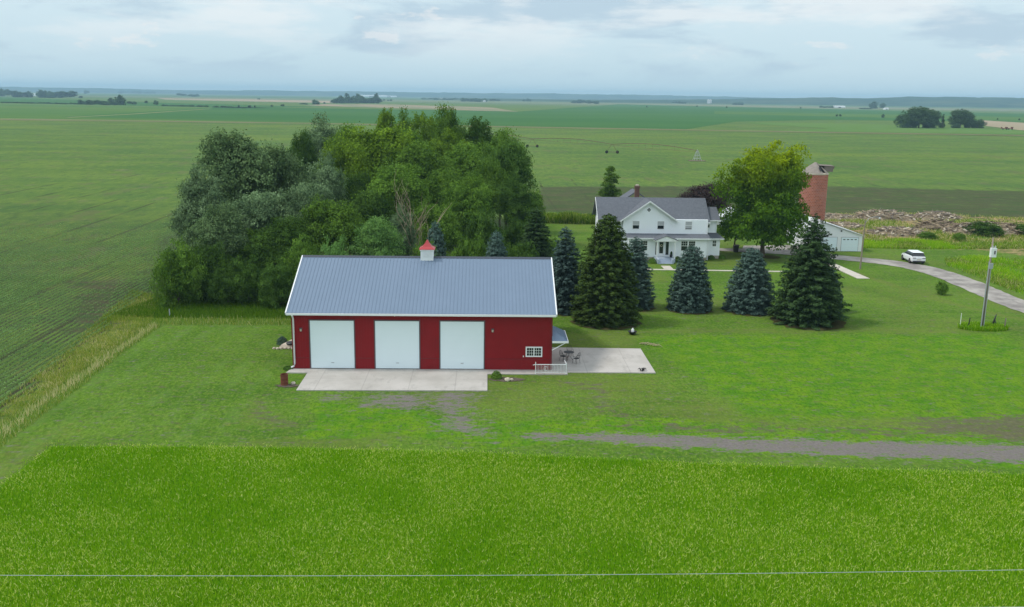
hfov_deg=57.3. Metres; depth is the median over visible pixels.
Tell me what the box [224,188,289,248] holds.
deciduous tree
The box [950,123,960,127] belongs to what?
deciduous tree
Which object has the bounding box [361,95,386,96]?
farm building
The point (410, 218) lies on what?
dead tree
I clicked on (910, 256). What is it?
parked car
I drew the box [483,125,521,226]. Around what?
deciduous tree
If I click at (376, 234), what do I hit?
deciduous tree
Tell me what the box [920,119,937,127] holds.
deciduous tree
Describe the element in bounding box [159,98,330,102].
bare soil field
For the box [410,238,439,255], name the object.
deciduous tree
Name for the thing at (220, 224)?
deciduous tree
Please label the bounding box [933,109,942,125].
deciduous tree
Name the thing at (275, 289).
deciduous tree
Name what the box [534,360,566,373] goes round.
metal railing
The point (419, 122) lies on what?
deciduous tree
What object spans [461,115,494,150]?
deciduous tree
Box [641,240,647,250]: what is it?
window
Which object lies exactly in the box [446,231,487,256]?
deciduous tree
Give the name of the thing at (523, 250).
deciduous tree
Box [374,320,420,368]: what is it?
overhead door
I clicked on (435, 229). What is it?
spruce tree
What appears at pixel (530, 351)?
window
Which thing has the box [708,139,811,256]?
shade tree
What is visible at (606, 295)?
spruce tree
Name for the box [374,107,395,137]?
deciduous tree
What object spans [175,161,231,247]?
deciduous tree
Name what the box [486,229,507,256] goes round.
spruce tree
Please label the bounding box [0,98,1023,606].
ground
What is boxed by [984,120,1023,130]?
bare soil field
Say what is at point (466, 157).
deciduous tree
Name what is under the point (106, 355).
border grass
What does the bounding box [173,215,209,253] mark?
deciduous tree
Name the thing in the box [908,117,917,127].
deciduous tree
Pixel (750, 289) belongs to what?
spruce tree
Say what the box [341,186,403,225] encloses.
deciduous tree
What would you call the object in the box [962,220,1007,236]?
scrub bush
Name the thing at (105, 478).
prairie grass
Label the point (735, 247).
trash bin
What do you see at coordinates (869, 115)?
green field
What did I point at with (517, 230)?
deciduous tree
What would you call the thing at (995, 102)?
bluffs
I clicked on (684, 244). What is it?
window
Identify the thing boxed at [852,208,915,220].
debris pile
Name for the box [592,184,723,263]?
farmhouse
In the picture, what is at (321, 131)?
deciduous tree
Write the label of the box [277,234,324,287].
deciduous tree
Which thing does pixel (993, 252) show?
power pole
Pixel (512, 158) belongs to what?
deciduous tree
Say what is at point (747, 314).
needle litter
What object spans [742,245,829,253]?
parking pad
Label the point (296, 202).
deciduous tree
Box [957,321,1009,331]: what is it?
grass patch
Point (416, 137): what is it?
deciduous tree
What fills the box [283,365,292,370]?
bush
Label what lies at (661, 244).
front door
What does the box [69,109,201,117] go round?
field track
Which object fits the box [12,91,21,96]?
tree
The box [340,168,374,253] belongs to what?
deciduous tree
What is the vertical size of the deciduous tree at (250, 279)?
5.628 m
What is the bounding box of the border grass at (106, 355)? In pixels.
[0,315,290,447]
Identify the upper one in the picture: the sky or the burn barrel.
the sky
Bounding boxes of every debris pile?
[825,212,856,220]
[829,221,868,228]
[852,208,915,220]
[865,224,930,236]
[912,209,963,220]
[912,218,959,230]
[941,220,1023,235]
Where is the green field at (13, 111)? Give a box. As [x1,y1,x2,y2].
[0,104,478,125]
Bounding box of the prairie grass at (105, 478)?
[0,441,1023,606]
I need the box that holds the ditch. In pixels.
[8,119,1023,135]
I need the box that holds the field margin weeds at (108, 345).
[0,289,159,420]
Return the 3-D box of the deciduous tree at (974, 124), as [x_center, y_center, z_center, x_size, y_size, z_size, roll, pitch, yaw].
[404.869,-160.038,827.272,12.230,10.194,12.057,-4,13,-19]
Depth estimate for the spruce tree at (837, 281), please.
100.15 m
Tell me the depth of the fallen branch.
86.28 m
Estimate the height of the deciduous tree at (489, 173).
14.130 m
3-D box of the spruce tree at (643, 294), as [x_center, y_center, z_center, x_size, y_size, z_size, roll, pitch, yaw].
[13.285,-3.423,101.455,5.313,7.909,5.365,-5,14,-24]
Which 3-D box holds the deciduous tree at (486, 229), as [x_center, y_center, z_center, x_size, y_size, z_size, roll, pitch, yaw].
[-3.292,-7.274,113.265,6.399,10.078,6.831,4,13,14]
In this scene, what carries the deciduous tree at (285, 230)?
on the ground at (900, 370)
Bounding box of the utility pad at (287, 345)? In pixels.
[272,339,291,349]
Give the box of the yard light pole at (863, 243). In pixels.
[859,217,880,268]
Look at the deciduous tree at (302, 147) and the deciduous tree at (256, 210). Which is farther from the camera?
the deciduous tree at (302, 147)
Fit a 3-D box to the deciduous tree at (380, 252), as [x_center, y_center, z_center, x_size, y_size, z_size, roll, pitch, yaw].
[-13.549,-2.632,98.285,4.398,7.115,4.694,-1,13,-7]
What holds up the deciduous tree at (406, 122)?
on the ground at (900, 370)
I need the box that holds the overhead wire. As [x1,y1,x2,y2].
[0,570,996,575]
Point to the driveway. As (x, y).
(994, 294)
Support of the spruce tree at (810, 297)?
on the ground at (900, 370)
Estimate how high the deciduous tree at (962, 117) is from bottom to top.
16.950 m
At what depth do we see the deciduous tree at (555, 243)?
122.77 m
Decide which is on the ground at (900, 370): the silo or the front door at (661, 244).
the silo
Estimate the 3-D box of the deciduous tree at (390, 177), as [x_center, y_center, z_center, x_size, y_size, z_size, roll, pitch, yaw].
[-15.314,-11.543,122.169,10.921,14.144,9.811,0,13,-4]
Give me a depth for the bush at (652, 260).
129.24 m
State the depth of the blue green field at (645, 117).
1077.84 m
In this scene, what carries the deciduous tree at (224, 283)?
on the ground at (900, 370)
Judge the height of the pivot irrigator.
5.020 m
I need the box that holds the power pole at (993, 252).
[980,237,996,325]
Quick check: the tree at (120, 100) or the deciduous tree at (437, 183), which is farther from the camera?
the tree at (120, 100)
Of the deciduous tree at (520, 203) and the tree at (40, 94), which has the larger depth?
the tree at (40, 94)
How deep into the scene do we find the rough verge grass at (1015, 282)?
136.53 m
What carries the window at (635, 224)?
in the farmhouse
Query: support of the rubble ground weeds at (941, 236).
on the ground at (900, 370)
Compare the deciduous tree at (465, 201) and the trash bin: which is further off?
the trash bin
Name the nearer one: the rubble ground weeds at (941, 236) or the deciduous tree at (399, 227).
the deciduous tree at (399, 227)
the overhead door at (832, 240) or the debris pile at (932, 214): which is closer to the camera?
the overhead door at (832, 240)
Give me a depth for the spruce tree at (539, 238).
114.26 m
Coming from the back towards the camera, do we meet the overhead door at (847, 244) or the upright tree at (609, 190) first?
the upright tree at (609, 190)
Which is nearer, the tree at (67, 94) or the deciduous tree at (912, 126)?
the deciduous tree at (912, 126)
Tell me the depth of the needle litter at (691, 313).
99.50 m
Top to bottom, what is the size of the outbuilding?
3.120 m
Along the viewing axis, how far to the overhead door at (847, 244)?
141.61 m
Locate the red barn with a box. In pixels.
[285,240,568,369]
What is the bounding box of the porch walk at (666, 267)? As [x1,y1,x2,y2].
[661,266,672,268]
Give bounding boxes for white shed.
[786,217,862,250]
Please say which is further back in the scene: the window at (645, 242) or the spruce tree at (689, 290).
the window at (645, 242)
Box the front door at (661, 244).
[658,242,663,256]
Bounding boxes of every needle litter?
[570,317,642,329]
[638,305,656,311]
[666,307,712,314]
[720,308,772,316]
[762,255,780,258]
[770,316,845,330]
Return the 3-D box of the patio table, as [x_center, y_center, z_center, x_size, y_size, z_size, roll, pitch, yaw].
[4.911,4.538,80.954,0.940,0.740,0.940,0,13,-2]
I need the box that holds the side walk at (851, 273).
[830,264,869,278]
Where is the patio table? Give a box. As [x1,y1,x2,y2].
[564,350,573,359]
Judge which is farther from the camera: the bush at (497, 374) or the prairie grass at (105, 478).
the bush at (497, 374)
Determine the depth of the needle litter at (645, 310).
100.98 m
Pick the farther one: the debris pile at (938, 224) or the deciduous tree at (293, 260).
the debris pile at (938, 224)
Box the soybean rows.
[0,219,179,402]
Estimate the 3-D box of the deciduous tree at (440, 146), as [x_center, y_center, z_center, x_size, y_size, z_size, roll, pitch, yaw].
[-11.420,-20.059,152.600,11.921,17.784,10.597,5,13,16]
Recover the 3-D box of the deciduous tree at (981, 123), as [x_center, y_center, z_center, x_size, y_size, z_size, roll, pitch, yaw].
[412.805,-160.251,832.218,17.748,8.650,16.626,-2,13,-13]
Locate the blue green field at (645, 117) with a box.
[65,104,1023,128]
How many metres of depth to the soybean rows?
107.96 m
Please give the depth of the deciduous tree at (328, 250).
98.42 m
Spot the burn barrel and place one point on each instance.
(284, 379)
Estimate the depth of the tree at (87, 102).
1477.92 m
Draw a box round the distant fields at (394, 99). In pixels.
[0,92,1023,111]
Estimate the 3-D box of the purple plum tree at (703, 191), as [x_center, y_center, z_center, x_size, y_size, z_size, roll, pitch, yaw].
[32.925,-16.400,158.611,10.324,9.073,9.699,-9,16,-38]
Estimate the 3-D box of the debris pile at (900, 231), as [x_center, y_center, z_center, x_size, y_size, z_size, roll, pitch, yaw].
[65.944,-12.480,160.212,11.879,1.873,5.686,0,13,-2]
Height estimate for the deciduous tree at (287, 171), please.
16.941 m
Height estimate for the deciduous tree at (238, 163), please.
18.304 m
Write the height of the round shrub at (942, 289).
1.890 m
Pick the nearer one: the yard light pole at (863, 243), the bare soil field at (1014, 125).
the yard light pole at (863, 243)
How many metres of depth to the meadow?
761.01 m
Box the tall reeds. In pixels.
[541,211,595,223]
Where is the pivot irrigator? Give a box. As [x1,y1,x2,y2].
[510,135,704,160]
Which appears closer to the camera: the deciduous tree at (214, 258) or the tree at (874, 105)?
the deciduous tree at (214, 258)
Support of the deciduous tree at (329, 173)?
on the ground at (900, 370)
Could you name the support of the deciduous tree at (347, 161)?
on the ground at (900, 370)
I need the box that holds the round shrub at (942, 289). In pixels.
[935,280,948,294]
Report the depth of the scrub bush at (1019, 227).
161.63 m
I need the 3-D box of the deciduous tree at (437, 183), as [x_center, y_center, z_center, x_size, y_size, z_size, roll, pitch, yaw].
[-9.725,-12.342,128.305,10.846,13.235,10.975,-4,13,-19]
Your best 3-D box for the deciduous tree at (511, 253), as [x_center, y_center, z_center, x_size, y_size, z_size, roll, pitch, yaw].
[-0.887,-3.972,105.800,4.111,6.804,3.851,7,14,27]
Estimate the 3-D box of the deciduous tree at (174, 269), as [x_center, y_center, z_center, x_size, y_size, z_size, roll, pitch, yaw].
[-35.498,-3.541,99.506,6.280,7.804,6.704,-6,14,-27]
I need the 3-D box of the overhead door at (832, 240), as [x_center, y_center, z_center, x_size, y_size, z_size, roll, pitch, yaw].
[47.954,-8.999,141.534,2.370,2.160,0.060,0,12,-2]
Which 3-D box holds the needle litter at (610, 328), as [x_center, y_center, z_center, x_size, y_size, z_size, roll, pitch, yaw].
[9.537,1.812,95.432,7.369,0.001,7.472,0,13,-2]
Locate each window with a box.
[526,347,541,356]
[632,221,639,228]
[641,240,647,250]
[657,221,664,229]
[680,241,687,250]
[685,221,692,229]
[688,241,695,250]
[712,240,716,246]
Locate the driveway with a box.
[719,248,1023,312]
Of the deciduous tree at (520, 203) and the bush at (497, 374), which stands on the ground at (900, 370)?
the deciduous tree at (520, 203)
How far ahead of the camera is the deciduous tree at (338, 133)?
147.30 m
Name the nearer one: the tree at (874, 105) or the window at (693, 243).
the window at (693, 243)
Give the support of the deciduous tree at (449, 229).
on the ground at (900, 370)
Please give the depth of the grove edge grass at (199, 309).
96.82 m
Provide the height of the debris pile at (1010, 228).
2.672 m
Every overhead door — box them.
[308,319,355,368]
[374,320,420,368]
[439,320,484,368]
[823,237,837,250]
[840,237,858,250]
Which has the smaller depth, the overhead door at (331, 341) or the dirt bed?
the dirt bed
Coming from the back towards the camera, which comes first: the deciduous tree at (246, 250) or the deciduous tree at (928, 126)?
the deciduous tree at (928, 126)
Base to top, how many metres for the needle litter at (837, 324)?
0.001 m
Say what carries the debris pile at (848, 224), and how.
on the ground at (900, 370)
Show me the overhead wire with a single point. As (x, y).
(485, 575)
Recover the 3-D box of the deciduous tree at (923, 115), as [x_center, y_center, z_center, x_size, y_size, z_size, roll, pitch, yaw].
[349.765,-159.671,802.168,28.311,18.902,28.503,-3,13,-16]
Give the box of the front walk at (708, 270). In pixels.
[649,269,781,271]
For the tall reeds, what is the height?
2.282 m
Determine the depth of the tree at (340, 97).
2205.05 m
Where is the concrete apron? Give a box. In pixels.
[286,368,567,390]
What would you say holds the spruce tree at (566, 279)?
on the ground at (900, 370)
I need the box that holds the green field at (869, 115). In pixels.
[714,111,1023,120]
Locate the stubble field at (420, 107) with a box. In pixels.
[306,104,516,111]
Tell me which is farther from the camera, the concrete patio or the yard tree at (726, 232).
the yard tree at (726, 232)
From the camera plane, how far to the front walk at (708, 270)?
124.45 m
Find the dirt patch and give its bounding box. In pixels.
[277,384,298,386]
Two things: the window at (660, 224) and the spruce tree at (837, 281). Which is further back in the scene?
the window at (660, 224)
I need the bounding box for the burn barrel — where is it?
[280,373,287,385]
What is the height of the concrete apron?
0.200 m
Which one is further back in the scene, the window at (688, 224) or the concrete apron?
the window at (688, 224)
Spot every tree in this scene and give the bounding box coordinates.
[2,89,12,95]
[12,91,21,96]
[35,90,44,97]
[45,91,53,97]
[63,92,73,95]
[83,100,93,104]
[113,94,125,104]
[148,235,208,307]
[163,198,196,237]
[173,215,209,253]
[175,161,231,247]
[175,269,206,302]
[189,199,252,254]
[189,238,235,302]
[192,125,279,204]
[202,262,248,305]
[223,242,249,261]
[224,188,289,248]
[227,253,267,304]
[232,228,275,274]
[245,212,316,266]
[254,137,311,205]
[256,256,294,308]
[272,179,339,232]
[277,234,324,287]
[287,127,318,173]
[299,194,367,254]
[302,113,337,163]
[305,149,349,205]
[315,121,361,168]
[318,135,374,249]
[320,233,348,254]
[322,117,418,176]
[337,95,343,102]
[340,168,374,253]
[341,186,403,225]
[345,215,410,255]
[351,160,435,223]
[373,246,391,255]
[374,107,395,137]
[375,139,464,245]
[378,125,430,202]
[389,203,419,255]
[391,105,413,138]
[392,173,450,254]
[407,111,436,148]
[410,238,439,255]
[412,197,462,252]
[415,165,472,213]
[423,126,471,155]
[426,139,497,230]
[426,221,446,255]
[428,103,468,146]
[435,168,495,241]
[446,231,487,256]
[456,202,508,255]
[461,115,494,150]
[466,155,512,217]
[477,135,540,240]
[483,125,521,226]
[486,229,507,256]
[491,174,541,231]
[500,241,517,256]
[501,214,532,251]
[513,239,539,256]
[518,206,556,272]
[531,189,545,226]
[544,236,560,270]
[552,226,582,315]
[569,213,642,328]
[596,166,622,196]
[626,236,655,309]
[665,245,713,312]
[676,179,732,212]
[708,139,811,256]
[716,226,742,243]
[721,248,775,315]
[764,213,852,330]
[827,269,842,312]
[869,101,878,108]
[893,110,913,127]
[905,106,938,127]
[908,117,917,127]
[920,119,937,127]
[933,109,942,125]
[948,109,975,127]
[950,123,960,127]
[963,119,977,127]
[973,119,986,127]
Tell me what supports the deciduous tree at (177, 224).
on the ground at (900, 370)
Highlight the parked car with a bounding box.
[901,250,925,263]
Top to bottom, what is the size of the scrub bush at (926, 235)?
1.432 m
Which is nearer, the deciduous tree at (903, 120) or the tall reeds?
the tall reeds
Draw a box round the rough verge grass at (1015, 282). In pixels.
[862,238,1023,291]
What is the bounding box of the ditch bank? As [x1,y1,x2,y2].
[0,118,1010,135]
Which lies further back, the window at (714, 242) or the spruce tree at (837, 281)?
the window at (714, 242)
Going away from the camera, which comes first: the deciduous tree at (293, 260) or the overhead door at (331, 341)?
the overhead door at (331, 341)
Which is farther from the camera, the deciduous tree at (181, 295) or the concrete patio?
the deciduous tree at (181, 295)
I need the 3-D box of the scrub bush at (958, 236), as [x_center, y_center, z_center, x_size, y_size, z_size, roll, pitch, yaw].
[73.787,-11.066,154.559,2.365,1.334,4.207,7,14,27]
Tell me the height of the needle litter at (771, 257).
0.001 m
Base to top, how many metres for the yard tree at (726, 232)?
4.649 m
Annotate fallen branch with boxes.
[639,342,660,345]
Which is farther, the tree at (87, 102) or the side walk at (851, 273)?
the tree at (87, 102)
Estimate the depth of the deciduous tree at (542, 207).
137.29 m
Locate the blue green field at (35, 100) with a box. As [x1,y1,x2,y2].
[0,97,310,107]
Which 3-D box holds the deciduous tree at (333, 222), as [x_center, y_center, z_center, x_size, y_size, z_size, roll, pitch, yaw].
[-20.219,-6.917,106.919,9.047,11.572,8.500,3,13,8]
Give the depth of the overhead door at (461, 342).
77.43 m
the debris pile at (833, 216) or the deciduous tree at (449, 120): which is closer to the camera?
the deciduous tree at (449, 120)
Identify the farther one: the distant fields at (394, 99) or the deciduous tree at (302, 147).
the distant fields at (394, 99)
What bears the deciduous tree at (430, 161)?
on the ground at (900, 370)
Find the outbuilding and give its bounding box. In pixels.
[717,207,733,225]
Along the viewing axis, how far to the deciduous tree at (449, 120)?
163.81 m
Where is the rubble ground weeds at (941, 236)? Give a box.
[824,212,1023,241]
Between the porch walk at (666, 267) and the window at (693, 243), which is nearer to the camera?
the porch walk at (666, 267)
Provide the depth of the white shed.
141.47 m
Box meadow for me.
[745,122,1023,134]
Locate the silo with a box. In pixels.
[799,162,834,219]
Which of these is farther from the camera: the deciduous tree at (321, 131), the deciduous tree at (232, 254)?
the deciduous tree at (321, 131)
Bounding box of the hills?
[0,87,759,99]
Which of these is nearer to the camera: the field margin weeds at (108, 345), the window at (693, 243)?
the field margin weeds at (108, 345)
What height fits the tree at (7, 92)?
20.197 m
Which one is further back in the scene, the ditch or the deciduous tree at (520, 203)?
the ditch
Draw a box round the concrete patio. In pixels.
[552,347,655,373]
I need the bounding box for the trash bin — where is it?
[733,244,739,251]
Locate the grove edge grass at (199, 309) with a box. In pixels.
[112,295,290,318]
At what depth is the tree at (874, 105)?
2768.17 m
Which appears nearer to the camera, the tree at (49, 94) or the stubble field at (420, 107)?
the stubble field at (420, 107)
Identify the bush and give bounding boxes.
[276,336,286,344]
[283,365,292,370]
[491,370,501,379]
[648,258,656,263]
[916,231,937,239]
[952,232,966,240]
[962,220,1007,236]
[1014,221,1023,234]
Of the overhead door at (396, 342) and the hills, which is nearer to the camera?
the overhead door at (396, 342)
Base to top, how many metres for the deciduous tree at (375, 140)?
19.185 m
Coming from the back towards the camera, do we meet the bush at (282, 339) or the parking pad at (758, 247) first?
the parking pad at (758, 247)
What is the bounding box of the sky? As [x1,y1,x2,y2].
[0,0,1023,97]
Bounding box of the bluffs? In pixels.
[422,97,1023,107]
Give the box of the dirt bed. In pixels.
[487,377,523,381]

